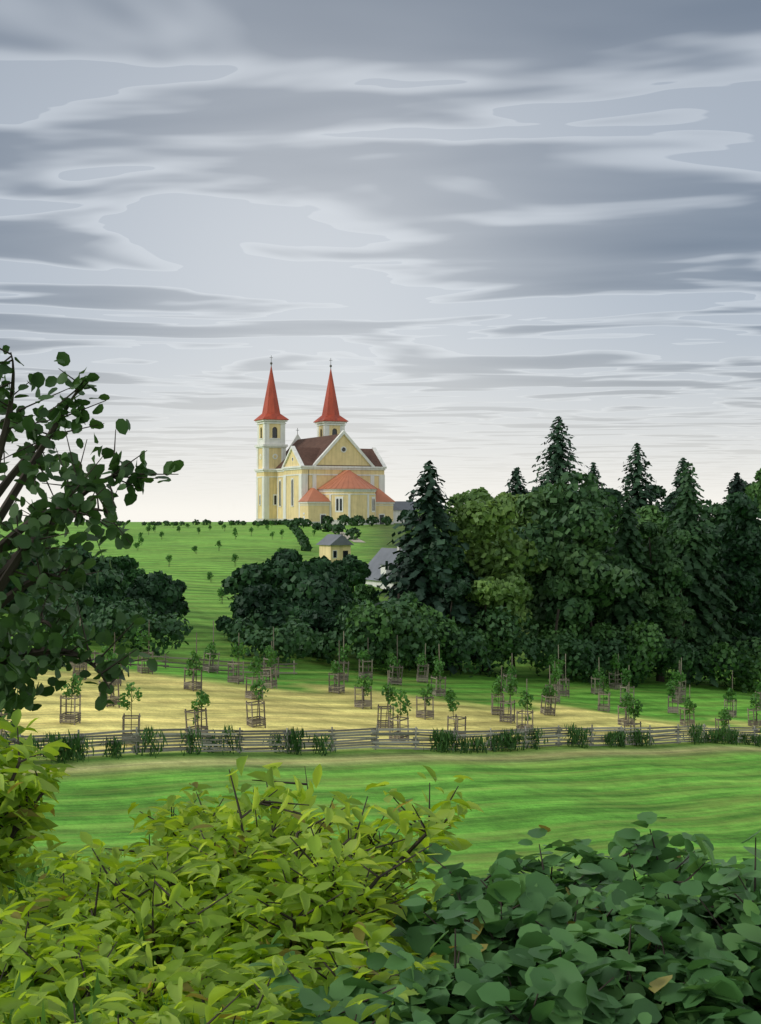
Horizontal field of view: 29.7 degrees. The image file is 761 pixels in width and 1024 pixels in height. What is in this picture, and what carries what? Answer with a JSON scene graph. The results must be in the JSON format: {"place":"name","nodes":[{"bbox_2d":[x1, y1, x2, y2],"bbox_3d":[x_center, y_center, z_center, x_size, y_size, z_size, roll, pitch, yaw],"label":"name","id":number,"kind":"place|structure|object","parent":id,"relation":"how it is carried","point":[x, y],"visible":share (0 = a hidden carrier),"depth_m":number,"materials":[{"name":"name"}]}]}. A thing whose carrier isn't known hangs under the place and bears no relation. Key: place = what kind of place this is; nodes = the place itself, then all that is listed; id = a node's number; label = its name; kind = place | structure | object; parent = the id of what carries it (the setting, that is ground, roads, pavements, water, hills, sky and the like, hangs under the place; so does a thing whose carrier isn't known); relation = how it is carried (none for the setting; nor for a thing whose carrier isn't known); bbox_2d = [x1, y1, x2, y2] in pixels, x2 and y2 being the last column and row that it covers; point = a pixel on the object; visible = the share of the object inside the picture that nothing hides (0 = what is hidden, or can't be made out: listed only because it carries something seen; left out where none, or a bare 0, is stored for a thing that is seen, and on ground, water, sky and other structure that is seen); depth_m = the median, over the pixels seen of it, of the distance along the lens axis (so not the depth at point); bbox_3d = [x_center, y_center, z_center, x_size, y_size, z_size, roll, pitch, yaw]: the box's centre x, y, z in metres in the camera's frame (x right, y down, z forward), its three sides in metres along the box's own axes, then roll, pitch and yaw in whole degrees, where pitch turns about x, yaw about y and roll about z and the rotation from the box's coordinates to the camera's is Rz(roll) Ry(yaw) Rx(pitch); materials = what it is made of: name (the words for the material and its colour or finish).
{"place":"outdoors","nodes":[
{"label":"outdoors","id":0,"kind":"place"},
{"bbox_2d":[0,847,305,1023],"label":"bank grass","id":1,"kind":"structure","parent":0,"point":[32,876],"depth_m":4.23,"materials":[{"name":"green plant"}]},
{"bbox_2d":[311,525,363,541],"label":"gravel path","id":2,"kind":"structure","parent":0,"point":[357,539],"depth_m":303.96,"materials":[{"name":"beige gravel"}]},
{"bbox_2d":[0,522,760,897],"bbox_3d":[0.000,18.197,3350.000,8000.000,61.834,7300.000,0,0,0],"label":"ground","id":3,"kind":"structure","parent":0,"point":[598,796],"depth_m":90.29,"materials":[{"name":"green plant"}]},
{"bbox_2d":[21,651,296,673],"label":"fence","id":4,"kind":"object","parent":3,"relation":"on","point":[165,661],"visible":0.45,"depth_m":115.97,"materials":[{"name":"brown wood"}]},
{"bbox_2d":[115,514,391,550],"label":"hill shrubs","id":5,"kind":"object","parent":3,"relation":"on","point":[301,536],"visible":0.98,"depth_m":375.18,"materials":[{"name":"green plant"}]},
{"bbox_2d":[254,357,394,524],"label":"church","id":6,"kind":"structure","parent":3,"relation":"on","point":[333,470],"depth_m":402.21,"materials":[{"name":"yellow paint"}]},
{"bbox_2d":[316,534,353,561],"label":"chapel","id":7,"kind":"structure","parent":3,"relation":"on","point":[332,547],"depth_m":230.21,"materials":[{"name":"yellow paint"}]},
{"bbox_2d":[0,348,760,1023],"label":"stems","id":8,"kind":"object","parent":3,"relation":"on","point":[8,568],"visible":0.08,"depth_m":5.63,"materials":[{"name":"brown plant"}]},
{"bbox_2d":[0,345,183,726],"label":"tree leaves","id":9,"kind":"object","parent":8,"relation":"attached to","point":[16,672],"visible":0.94,"depth_m":7.03,"materials":[{"name":"green plant"}]},
{"bbox_2d":[0,709,483,1023],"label":"light shrub leaves","id":10,"kind":"object","parent":8,"relation":"attached to","point":[183,983],"visible":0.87,"depth_m":4.87,"materials":[{"name":"green plant"}]},
{"bbox_2d":[249,811,760,1023],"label":"dark shrub leaves","id":11,"kind":"object","parent":8,"relation":"attached to","point":[703,952],"visible":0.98,"depth_m":4.37,"materials":[{"name":"green plant"}]},
{"bbox_2d":[0,619,760,745],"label":"tree guards","id":12,"kind":"object","parent":3,"relation":"on","point":[626,721],"visible":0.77,"depth_m":109.61,"materials":[{"name":"brown wood"}]},
{"bbox_2d":[0,724,760,759],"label":"rail fence","id":13,"kind":"object","parent":3,"relation":"on","point":[376,741],"visible":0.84,"depth_m":86.01,"materials":[{"name":"grey wood"}]},
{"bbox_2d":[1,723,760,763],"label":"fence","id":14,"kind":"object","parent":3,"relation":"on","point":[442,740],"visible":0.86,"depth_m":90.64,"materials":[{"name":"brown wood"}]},
{"bbox_2d":[3,470,760,686],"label":"deciduous trees","id":15,"kind":"object","parent":3,"relation":"on","point":[292,598],"visible":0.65,"depth_m":142.13,"materials":[{"name":"green plant"}]},
{"bbox_2d":[365,547,404,589],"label":"hill house","id":16,"kind":"structure","parent":3,"relation":"on","point":[380,558],"depth_m":202.96,"materials":[{"name":"grey"}]},
{"bbox_2d":[393,501,415,522],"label":"house","id":17,"kind":"structure","parent":3,"relation":"on","point":[399,507],"depth_m":410.63,"materials":[{"name":"grey"}]},
{"bbox_2d":[105,468,760,692],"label":"deciduous trees","id":18,"kind":"object","parent":3,"relation":"on","point":[483,518],"visible":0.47,"depth_m":142.77,"materials":[{"name":"green plant"}]},
{"bbox_2d":[353,433,755,685],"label":"tree trunks","id":19,"kind":"object","parent":3,"relation":"on","point":[659,678],"visible":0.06,"depth_m":151.18,"materials":[{"name":"brown plant"}]},
{"bbox_2d":[367,416,757,674],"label":"conifer trees","id":20,"kind":"object","parent":3,"relation":"on","point":[424,531],"visible":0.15,"depth_m":140.62,"materials":[{"name":"green plant"}]},
{"bbox_2d":[592,461,754,687],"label":"conifer trees","id":21,"kind":"object","parent":3,"relation":"on","point":[628,608],"visible":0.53,"depth_m":158.14,"materials":[{"name":"green plant"}]},
{"bbox_2d":[0,0,760,521],"label":"sky","id":22,"kind":"structure","parent":0,"point":[493,221],"materials":[{"name":"grey"}]},
{"bbox_2d":[1,520,760,733],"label":"sapling","id":23,"kind":"object","parent":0,"point":[513,682],"depth_m":110.37,"materials":[{"name":"green plant"}]}
]}

